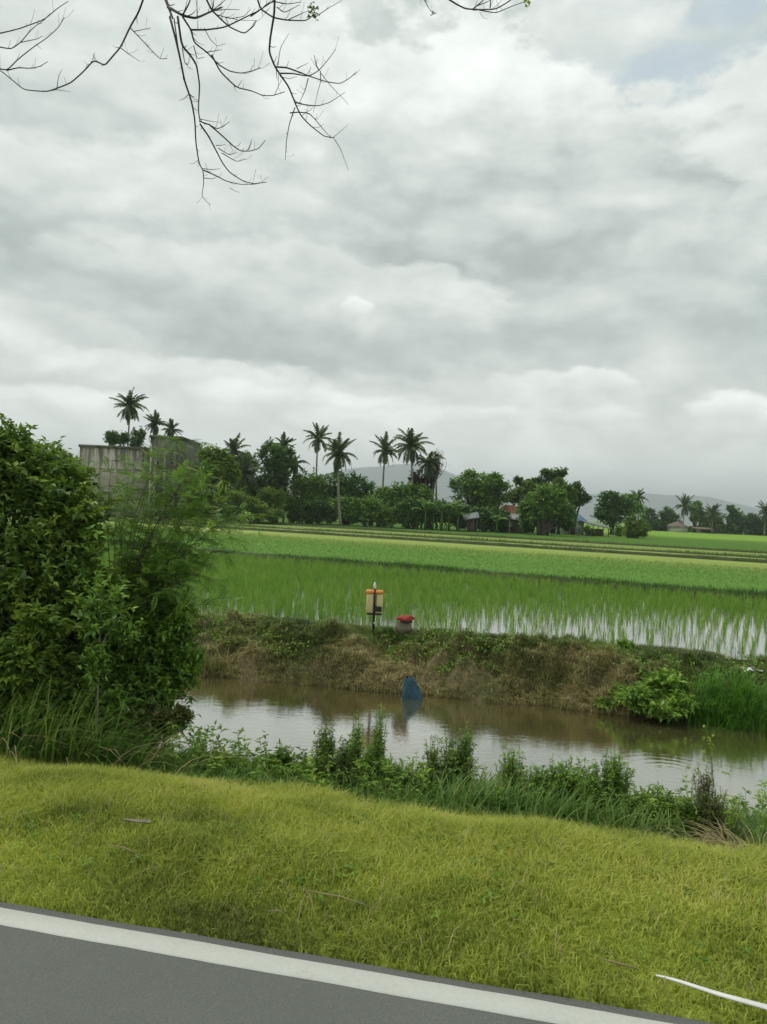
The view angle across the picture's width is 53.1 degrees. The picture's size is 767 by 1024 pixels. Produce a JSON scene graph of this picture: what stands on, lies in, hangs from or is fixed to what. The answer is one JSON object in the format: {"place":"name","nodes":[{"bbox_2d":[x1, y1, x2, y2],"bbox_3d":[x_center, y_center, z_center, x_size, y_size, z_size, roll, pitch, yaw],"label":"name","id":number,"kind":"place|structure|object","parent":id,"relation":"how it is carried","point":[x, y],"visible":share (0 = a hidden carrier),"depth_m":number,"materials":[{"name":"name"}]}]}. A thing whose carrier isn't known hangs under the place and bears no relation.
{"place":"outdoors","nodes":[
{"label":"outdoors","id":0,"kind":"place"},
{"bbox_2d":[143,409,167,434],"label":"coconut palm","id":1,"kind":"object","parent":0,"point":[155,421],"visible":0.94,"depth_m":107.75,"materials":[{"name":"green plant"}]},
{"bbox_2d":[0,902,713,1023],"bbox_3d":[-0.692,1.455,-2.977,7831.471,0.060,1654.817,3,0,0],"label":"road","id":2,"kind":"structure","parent":0,"point":[45,978],"depth_m":2.28,"materials":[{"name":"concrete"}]},
{"bbox_2d":[0,907,671,1023],"bbox_3d":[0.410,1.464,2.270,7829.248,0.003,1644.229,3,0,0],"label":"road edge line","id":3,"kind":"object","parent":2,"relation":"on","point":[519,1006],"visible":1,"depth_m":2.39,"materials":[{"name":"paint"}]},
{"bbox_2d":[0,612,766,1023],"bbox_3d":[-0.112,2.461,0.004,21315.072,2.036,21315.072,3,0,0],"label":"ground","id":4,"kind":"structure","parent":0,"point":[452,684],"depth_m":2.91,"materials":[{"name":"soil"}]},
{"bbox_2d":[0,597,80,748],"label":"tall shrub","id":5,"kind":"object","parent":4,"relation":"on","point":[19,663],"visible":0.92,"depth_m":4.99,"materials":[{"name":"green plant"}]},
{"bbox_2d":[0,413,141,741],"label":"tall shrub","id":6,"kind":"object","parent":4,"relation":"on","point":[48,555],"visible":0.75,"depth_m":5.50,"materials":[{"name":"green plant"}]},
{"bbox_2d":[14,669,152,752],"bbox_3d":[-2.128,1.509,5.448,0.954,0.763,0.707,3,0,-14],"label":"tall shrub","id":7,"kind":"object","parent":4,"relation":"on","point":[106,690],"visible":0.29,"depth_m":5.39,"materials":[{"name":"green plant"}]},
{"bbox_2d":[0,672,190,767],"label":"grass clump","id":8,"kind":"object","parent":4,"relation":"on","point":[25,737],"visible":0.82,"depth_m":4.72,"materials":[{"name":"plant"}]},
{"bbox_2d":[66,569,144,741],"bbox_3d":[-1.843,1.065,5.043,0.511,1.366,0.474,3,0,29],"label":"sapling","id":9,"kind":"object","parent":4,"relation":"on","point":[99,617],"visible":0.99,"depth_m":5.04,"materials":[{"name":"green plant"}]},
{"bbox_2d":[9,715,238,773],"bbox_3d":[-1.645,1.524,4.853,1.383,0.451,1.016,3,0,0],"label":"grass clump","id":10,"kind":"object","parent":4,"relation":"on","point":[129,750],"visible":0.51,"depth_m":4.79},
{"bbox_2d":[69,586,207,752],"bbox_3d":[-1.872,1.293,5.820,1.078,1.461,0.879,3,0,0],"label":"tall shrub","id":11,"kind":"object","parent":4,"relation":"on","point":[169,640],"visible":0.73,"depth_m":5.74,"materials":[{"name":"green plant"}]},
{"bbox_2d":[39,710,250,775],"bbox_3d":[-1.447,1.528,4.775,1.446,0.373,0.991,3,0,0],"label":"dry grass clump","id":12,"kind":"object","parent":4,"relation":"on","point":[137,750],"visible":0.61,"depth_m":4.67,"materials":[{"name":"plant"}]},
{"bbox_2d":[105,694,201,756],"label":"tall shrub","id":13,"kind":"object","parent":4,"relation":"on","point":[182,715],"visible":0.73,"depth_m":5.45,"materials":[{"name":"green plant"}]},
{"bbox_2d":[85,434,277,650],"bbox_3d":[-1.612,0.700,5.998,1.961,2.636,1.181,3,0,22],"label":"feathery tree","id":14,"kind":"object","parent":4,"relation":"on","point":[148,573],"visible":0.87,"depth_m":5.89,"materials":[{"name":"green plant"}]},
{"bbox_2d":[196,637,235,677],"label":"reed clump","id":15,"kind":"object","parent":4,"relation":"on","point":[209,666],"visible":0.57,"depth_m":12.89,"materials":[{"name":"brown plant"}]},
{"bbox_2d":[172,746,277,777],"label":"weed","id":16,"kind":"object","parent":4,"relation":"on","point":[232,761],"visible":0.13,"depth_m":5.19,"materials":[{"name":"green plant"}]},
{"bbox_2d":[0,0,530,209],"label":"bare tree","id":17,"kind":"object","parent":4,"relation":"on","point":[183,15],"visible":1,"depth_m":5.69,"materials":[{"name":"brown plant"}]},
{"bbox_2d":[236,738,321,788],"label":"weed","id":18,"kind":"object","parent":4,"relation":"on","point":[280,759],"visible":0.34,"depth_m":5.08,"materials":[{"name":"green plant"}]},
{"bbox_2d":[303,718,393,796],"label":"weed","id":19,"kind":"object","parent":4,"relation":"on","point":[346,757],"visible":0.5,"depth_m":4.97,"materials":[{"name":"green plant"}]},
{"bbox_2d":[366,582,382,633],"bbox_3d":[-0.172,1.760,13.716,0.304,1.011,0.225,3,0,0],"label":"canister post","id":20,"kind":"object","parent":4,"relation":"on","point":[374,595],"visible":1,"depth_m":13.65,"materials":[{"name":"yellow plastic"}]},
{"bbox_2d":[349,702,410,784],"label":"weed","id":21,"kind":"object","parent":4,"relation":"on","point":[376,753],"visible":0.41,"depth_m":5.06,"materials":[{"name":"green plant"}]},
{"bbox_2d":[0,747,766,1023],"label":"verge grass","id":22,"kind":"structure","parent":4,"relation":"on","point":[303,813],"depth_m":3.02,"materials":[{"name":"plant"}]},
{"bbox_2d":[656,974,766,1009],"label":"white strip","id":23,"kind":"object","parent":22,"relation":"on","point":[763,1006],"visible":0.99,"depth_m":2.34,"materials":[{"name":"plastic"}]},
{"bbox_2d":[0,729,766,849],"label":"slope grass","id":24,"kind":"structure","parent":4,"relation":"on","point":[392,794],"depth_m":4.66,"materials":[{"name":"plant"}]},
{"bbox_2d":[0,712,766,841],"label":"slope weeds","id":25,"kind":"object","parent":4,"relation":"on","point":[214,761],"visible":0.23,"depth_m":4.88,"materials":[{"name":"green plant"}]},
{"bbox_2d":[0,765,766,964],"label":"verge weeds","id":26,"kind":"object","parent":4,"relation":"on","point":[321,898],"visible":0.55,"depth_m":3.07,"materials":[{"name":"green plant"}]},
{"bbox_2d":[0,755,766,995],"bbox_3d":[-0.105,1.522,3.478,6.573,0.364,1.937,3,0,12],"label":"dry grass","id":27,"kind":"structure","parent":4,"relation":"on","point":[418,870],"depth_m":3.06,"materials":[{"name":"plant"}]},
{"bbox_2d":[369,760,425,800],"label":"weed","id":28,"kind":"object","parent":4,"relation":"on","point":[399,771],"visible":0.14,"depth_m":4.88,"materials":[{"name":"green plant"}]},
{"bbox_2d":[44,600,766,726],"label":"bank grass","id":29,"kind":"structure","parent":4,"relation":"on","point":[362,654],"depth_m":12.62,"materials":[{"name":"plant"}]},
{"bbox_2d":[102,541,766,601],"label":"field bund","id":30,"kind":"structure","parent":4,"relation":"on","point":[645,588],"depth_m":26.12,"materials":[{"name":"plant"}]},
{"bbox_2d":[396,720,479,798],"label":"weed","id":31,"kind":"object","parent":4,"relation":"on","point":[464,758],"visible":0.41,"depth_m":4.84,"materials":[{"name":"green plant"}]},
{"bbox_2d":[201,607,766,691],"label":"bank weeds","id":32,"kind":"object","parent":4,"relation":"on","point":[467,637],"visible":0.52,"depth_m":12.96,"materials":[{"name":"green plant"}]},
{"bbox_2d":[401,760,579,818],"bbox_3d":[0.638,1.672,4.480,1.058,0.446,0.677,3,0,15],"label":"grass clump","id":33,"kind":"object","parent":4,"relation":"on","point":[481,794],"visible":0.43,"depth_m":4.43,"materials":[{"name":"plant"}]},
{"bbox_2d":[487,736,558,811],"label":"weed","id":34,"kind":"object","parent":4,"relation":"on","point":[509,769],"visible":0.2,"depth_m":4.68,"materials":[{"name":"green plant"}]},
{"bbox_2d":[517,753,605,803],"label":"weed","id":35,"kind":"object","parent":4,"relation":"on","point":[558,779],"visible":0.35,"depth_m":4.58,"materials":[{"name":"green plant"}]},
{"bbox_2d":[463,770,703,828],"bbox_3d":[1.096,1.693,4.377,1.322,0.454,0.616,3,0,0],"label":"grass clump","id":36,"kind":"object","parent":4,"relation":"on","point":[562,803],"visible":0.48,"depth_m":4.31,"materials":[{"name":"plant"}]},
{"bbox_2d":[593,681,628,710],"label":"bank shrub","id":37,"kind":"object","parent":4,"relation":"on","point":[606,703],"visible":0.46,"depth_m":11.59,"materials":[{"name":"green plant"}]},
{"bbox_2d":[565,747,658,829],"bbox_3d":[1.313,1.674,4.462,0.523,0.574,0.348,3,0,42],"label":"weed","id":38,"kind":"object","parent":4,"relation":"on","point":[613,776],"visible":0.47,"depth_m":4.46,"materials":[{"name":"green plant"}]},
{"bbox_2d":[553,791,719,839],"bbox_3d":[1.387,1.732,4.192,0.948,0.373,0.617,3,0,11],"label":"grass clump","id":39,"kind":"object","parent":4,"relation":"on","point":[642,820],"visible":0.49,"depth_m":4.19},
{"bbox_2d":[612,667,701,722],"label":"bank shrub","id":40,"kind":"object","parent":4,"relation":"on","point":[658,695],"visible":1,"depth_m":11.29,"materials":[{"name":"green plant"}]},
{"bbox_2d":[637,781,712,838],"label":"weed","id":41,"kind":"object","parent":4,"relation":"on","point":[671,803],"visible":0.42,"depth_m":4.32,"materials":[{"name":"green plant"}]},
{"bbox_2d":[657,815,766,850],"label":"dry grass clump","id":42,"kind":"object","parent":4,"relation":"on","point":[724,841],"visible":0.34,"depth_m":4.00,"materials":[{"name":"plant"}]},
{"bbox_2d":[672,647,766,733],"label":"reed clump","id":43,"kind":"object","parent":4,"relation":"on","point":[732,710],"visible":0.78,"depth_m":11.27,"materials":[{"name":"plant"}]},
{"bbox_2d":[683,760,755,843],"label":"weed","id":44,"kind":"object","parent":4,"relation":"on","point":[714,806],"visible":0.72,"depth_m":4.23,"materials":[{"name":"plant"}]},
{"bbox_2d":[700,817,766,848],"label":"grass clump","id":45,"kind":"object","parent":4,"relation":"on","point":[756,837],"visible":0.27,"depth_m":4.12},
{"bbox_2d":[0,510,766,590],"bbox_3d":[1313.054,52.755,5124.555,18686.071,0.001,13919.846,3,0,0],"label":"field","id":46,"kind":"structure","parent":0,"point":[728,541],"depth_m":44.34,"materials":[{"name":"plant"}]},
{"bbox_2d":[109,387,148,445],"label":"coconut palm","id":47,"kind":"object","parent":46,"relation":"on","point":[129,411],"visible":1,"depth_m":103.67,"materials":[{"name":"green plant"}]},
{"bbox_2d":[129,425,145,446],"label":"round tree","id":48,"kind":"object","parent":46,"relation":"on","point":[136,441],"visible":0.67,"depth_m":99.59,"materials":[{"name":"green plant"}]},
{"bbox_2d":[77,435,202,519],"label":"concrete building","id":49,"kind":"structure","parent":46,"relation":"on","point":[95,453],"depth_m":83.99,"materials":[{"name":"concrete"}]},
{"bbox_2d":[181,443,241,522],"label":"broadleaf tree","id":50,"kind":"object","parent":46,"relation":"on","point":[225,461],"visible":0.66,"depth_m":77.34,"materials":[{"name":"green plant"}]},
{"bbox_2d":[224,433,250,520],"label":"coconut palm","id":51,"kind":"object","parent":46,"relation":"on","point":[233,445],"visible":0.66,"depth_m":91.70,"materials":[{"name":"green plant"}]},
{"bbox_2d":[223,450,263,520],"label":"broadleaf tree","id":52,"kind":"object","parent":46,"relation":"on","point":[247,454],"visible":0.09,"depth_m":95.36,"materials":[{"name":"green plant"}]},
{"bbox_2d":[229,453,263,519],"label":"coconut palm","id":53,"kind":"object","parent":46,"relation":"on","point":[245,469],"visible":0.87,"depth_m":89.73,"materials":[{"name":"green plant"}]},
{"bbox_2d":[222,488,287,523],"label":"bush","id":54,"kind":"object","parent":46,"relation":"on","point":[254,507],"visible":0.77,"depth_m":83.42,"materials":[{"name":"green plant"}]},
{"bbox_2d":[226,493,292,521],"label":"hedge","id":55,"kind":"object","parent":46,"relation":"on","point":[285,500],"visible":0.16,"depth_m":92.77,"materials":[{"name":"green plant"}]},
{"bbox_2d":[256,486,285,522],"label":"broadleaf tree","id":56,"kind":"object","parent":46,"relation":"on","point":[266,498],"visible":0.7,"depth_m":87.56,"materials":[{"name":"green plant"}]},
{"bbox_2d":[249,437,299,522],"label":"broadleaf tree","id":57,"kind":"object","parent":46,"relation":"on","point":[279,463],"visible":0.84,"depth_m":93.95,"materials":[{"name":"green plant"}]},
{"bbox_2d":[286,467,335,523],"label":"broadleaf tree","id":58,"kind":"object","parent":46,"relation":"on","point":[310,487],"visible":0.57,"depth_m":97.03,"materials":[{"name":"green plant"}]},
{"bbox_2d":[285,496,337,524],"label":"hedge","id":59,"kind":"object","parent":46,"relation":"on","point":[313,511],"visible":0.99,"depth_m":93.43,"materials":[{"name":"green plant"}]},
{"bbox_2d":[304,422,332,475],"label":"coconut palm","id":60,"kind":"object","parent":46,"relation":"on","point":[319,437],"visible":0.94,"depth_m":101.76,"materials":[{"name":"green plant"}]},
{"bbox_2d":[322,432,357,525],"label":"coconut palm","id":61,"kind":"object","parent":46,"relation":"on","point":[336,447],"visible":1,"depth_m":89.78,"materials":[{"name":"green plant"}]},
{"bbox_2d":[319,470,371,524],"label":"broadleaf tree","id":62,"kind":"object","parent":46,"relation":"on","point":[353,485],"visible":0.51,"depth_m":99.03,"materials":[{"name":"green plant"}]},
{"bbox_2d":[328,493,397,527],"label":"hedge","id":63,"kind":"object","parent":46,"relation":"on","point":[364,512],"visible":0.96,"depth_m":92.42,"materials":[{"name":"green plant"}]},
{"bbox_2d":[360,486,393,526],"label":"broadleaf tree","id":64,"kind":"object","parent":46,"relation":"on","point":[383,494],"visible":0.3,"depth_m":96.40,"materials":[{"name":"green plant"}]},
{"bbox_2d":[370,431,397,526],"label":"coconut palm","id":65,"kind":"object","parent":46,"relation":"on","point":[384,443],"visible":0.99,"depth_m":99.83,"materials":[{"name":"green plant"}]},
{"bbox_2d":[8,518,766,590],"bbox_3d":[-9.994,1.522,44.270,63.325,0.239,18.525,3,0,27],"label":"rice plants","id":66,"kind":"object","parent":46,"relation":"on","point":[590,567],"visible":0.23,"depth_m":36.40,"materials":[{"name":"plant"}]},
{"bbox_2d":[8,514,766,562],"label":"field bund","id":67,"kind":"structure","parent":46,"relation":"on","point":[562,548],"depth_m":52.49,"materials":[{"name":"plant"}]},
{"bbox_2d":[110,519,766,560],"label":"bund grass","id":68,"kind":"structure","parent":67,"relation":"on","point":[503,544],"depth_m":51.92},
{"bbox_2d":[16,509,766,553],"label":"field bund","id":69,"kind":"structure","parent":46,"relation":"on","point":[697,548],"depth_m":71.77,"materials":[{"name":"plant"}]},
{"bbox_2d":[16,511,766,557],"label":"field bund","id":70,"kind":"structure","parent":46,"relation":"on","point":[734,555],"depth_m":60.37,"materials":[{"name":"plant"}]},
{"bbox_2d":[386,480,436,527],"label":"broadleaf tree","id":71,"kind":"object","parent":46,"relation":"on","point":[410,490],"visible":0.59,"depth_m":95.29,"materials":[{"name":"green plant"}]},
{"bbox_2d":[395,498,430,528],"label":"hedge","id":72,"kind":"object","parent":46,"relation":"on","point":[408,516],"visible":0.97,"depth_m":92.43,"materials":[{"name":"green plant"}]},
{"bbox_2d":[392,427,434,483],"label":"coconut palm","id":73,"kind":"object","parent":46,"relation":"on","point":[413,445],"visible":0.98,"depth_m":96.66,"materials":[{"name":"green plant"}]},
{"bbox_2d":[408,451,441,528],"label":"vine covered tree","id":74,"kind":"object","parent":46,"relation":"on","point":[421,479],"visible":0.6,"depth_m":98.59,"materials":[{"name":"green plant"}]},
{"bbox_2d":[414,451,444,528],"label":"coconut palm","id":75,"kind":"object","parent":46,"relation":"on","point":[428,462],"visible":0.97,"depth_m":97.56,"materials":[{"name":"green plant"}]},
{"bbox_2d":[426,498,462,529],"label":"hedge","id":76,"kind":"object","parent":46,"relation":"on","point":[453,520],"visible":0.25,"depth_m":97.47,"materials":[{"name":"green plant"}]},
{"bbox_2d":[445,468,497,510],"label":"broadleaf tree","id":77,"kind":"object","parent":46,"relation":"on","point":[472,486],"visible":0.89,"depth_m":99.22,"materials":[{"name":"green plant"}]},
{"bbox_2d":[463,512,479,531],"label":"grey shack","id":78,"kind":"structure","parent":46,"relation":"on","point":[471,517],"depth_m":94.00,"materials":[{"name":"metal"}]},
{"bbox_2d":[455,504,512,531],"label":"hedge","id":79,"kind":"object","parent":46,"relation":"on","point":[485,521],"visible":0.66,"depth_m":95.46,"materials":[{"name":"green plant"}]},
{"bbox_2d":[473,471,515,530],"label":"broadleaf tree","id":80,"kind":"object","parent":46,"relation":"on","point":[499,488],"visible":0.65,"depth_m":100.13,"materials":[{"name":"green plant"}]},
{"bbox_2d":[498,505,527,533],"bbox_3d":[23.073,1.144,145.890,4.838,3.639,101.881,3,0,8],"label":"red roofed house","id":81,"kind":"structure","parent":46,"relation":"on","point":[514,527],"depth_m":98.00,"materials":[{"name":"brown wood"}]},
{"bbox_2d":[507,479,541,531],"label":"broadleaf tree","id":82,"kind":"object","parent":46,"relation":"on","point":[527,486],"visible":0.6,"depth_m":103.50,"materials":[{"name":"green plant"}]},
{"bbox_2d":[512,474,547,532],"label":"broadleaf tree","id":83,"kind":"object","parent":46,"relation":"on","point":[517,479],"visible":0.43,"depth_m":104.69,"materials":[{"name":"green plant"}]},
{"bbox_2d":[514,482,576,534],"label":"broadleaf tree","id":84,"kind":"object","parent":46,"relation":"on","point":[542,504],"visible":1,"depth_m":91.30,"materials":[{"name":"green plant"}]},
{"bbox_2d":[517,507,576,534],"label":"hedge","id":85,"kind":"object","parent":46,"relation":"on","point":[566,528],"visible":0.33,"depth_m":92.49,"materials":[{"name":"green plant"}]},
{"bbox_2d":[539,467,568,533],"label":"broadleaf tree","id":86,"kind":"object","parent":46,"relation":"on","point":[548,475],"visible":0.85,"depth_m":103.59,"materials":[{"name":"green plant"}]},
{"bbox_2d":[545,476,579,534],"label":"broadleaf tree","id":87,"kind":"object","parent":46,"relation":"on","point":[571,493],"visible":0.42,"depth_m":99.40,"materials":[{"name":"green plant"}]},
{"bbox_2d":[570,480,592,534],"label":"broadleaf tree","id":88,"kind":"object","parent":46,"relation":"on","point":[584,497],"visible":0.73,"depth_m":102.50,"materials":[{"name":"green plant"}]},
{"bbox_2d":[590,490,638,534],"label":"broadleaf tree","id":89,"kind":"object","parent":46,"relation":"on","point":[614,508],"visible":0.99,"depth_m":116.99,"materials":[{"name":"green plant"}]},
{"bbox_2d":[620,512,650,538],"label":"bush","id":90,"kind":"object","parent":46,"relation":"on","point":[635,527],"visible":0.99,"depth_m":97.57,"materials":[{"name":"green plant"}]},
{"bbox_2d":[639,507,663,530],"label":"broadleaf tree","id":91,"kind":"object","parent":46,"relation":"on","point":[653,520],"visible":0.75,"depth_m":203.71,"materials":[{"name":"green plant"}]},
{"bbox_2d":[656,506,682,530],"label":"broadleaf tree","id":92,"kind":"object","parent":46,"relation":"on","point":[667,515],"visible":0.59,"depth_m":203.83,"materials":[{"name":"green plant"}]},
{"bbox_2d":[672,493,698,523],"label":"coconut palm","id":93,"kind":"object","parent":46,"relation":"on","point":[685,506],"visible":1,"depth_m":199.44,"materials":[{"name":"green plant"}]},
{"bbox_2d":[666,522,714,533],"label":"pale house","id":94,"kind":"structure","parent":46,"relation":"on","point":[676,527],"depth_m":195.30,"materials":[{"name":"beige paint"}]},
{"bbox_2d":[688,500,706,532],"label":"broadleaf tree","id":95,"kind":"object","parent":46,"relation":"on","point":[696,513],"visible":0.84,"depth_m":204.13,"materials":[{"name":"green plant"}]},
{"bbox_2d":[697,512,728,533],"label":"broadleaf tree","id":96,"kind":"object","parent":46,"relation":"on","point":[718,526],"visible":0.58,"depth_m":203.94,"materials":[{"name":"green plant"}]},
{"bbox_2d":[701,503,725,533],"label":"coconut palm","id":97,"kind":"object","parent":46,"relation":"on","point":[712,513],"visible":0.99,"depth_m":199.31,"materials":[{"name":"green plant"}]},
{"bbox_2d":[722,504,755,533],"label":"broadleaf tree","id":98,"kind":"object","parent":46,"relation":"on","point":[737,521],"visible":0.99,"depth_m":204.01,"materials":[{"name":"green plant"}]},
{"bbox_2d":[747,513,766,535],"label":"broadleaf tree","id":99,"kind":"object","parent":46,"relation":"on","point":[758,526],"visible":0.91,"depth_m":203.84,"materials":[{"name":"green plant"}]},
{"bbox_2d":[0,0,766,508],"label":"sky","id":100,"kind":"structure","parent":0,"point":[541,242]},
{"bbox_2d":[57,661,766,819],"bbox_3d":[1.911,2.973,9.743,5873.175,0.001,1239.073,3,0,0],"label":"canal water","id":101,"kind":"structure","parent":0,"point":[664,753],"depth_m":10.31,"materials":[{"name":"liquid"}]},
{"bbox_2d":[402,676,422,699],"bbox_3d":[0.439,2.754,11.981,0.379,0.395,0.264,3,0,0],"label":"blue net","id":102,"kind":"object","parent":101,"relation":"on","point":[411,690],"visible":0.98,"depth_m":11.91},
{"bbox_2d":[96,551,766,660],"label":"paddy water","id":103,"kind":"structure","parent":0,"point":[640,637],"depth_m":16.22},
{"bbox_2d":[85,543,766,654],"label":"rice plants","id":104,"kind":"object","parent":103,"relation":"on","point":[275,579],"visible":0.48,"depth_m":19.70,"materials":[{"name":"green plant"}]},
{"bbox_2d":[102,536,766,595],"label":"bund grass","id":105,"kind":"structure","parent":0,"point":[607,580],"depth_m":25.80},
{"bbox_2d":[193,606,766,681],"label":"crest grass","id":106,"kind":"structure","parent":0,"point":[576,638],"depth_m":13.37,"materials":[{"name":"plant"}]},
{"bbox_2d":[200,463,762,524],"bbox_3d":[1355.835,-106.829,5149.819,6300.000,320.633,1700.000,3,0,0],"label":"hills","id":107,"kind":"structure","parent":0,"point":[396,473],"depth_m":4721.07,"materials":[{"name":"grey"}]},
{"bbox_2d":[220,519,766,551],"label":"bund grass","id":108,"kind":"structure","parent":0,"point":[522,537],"depth_m":71.20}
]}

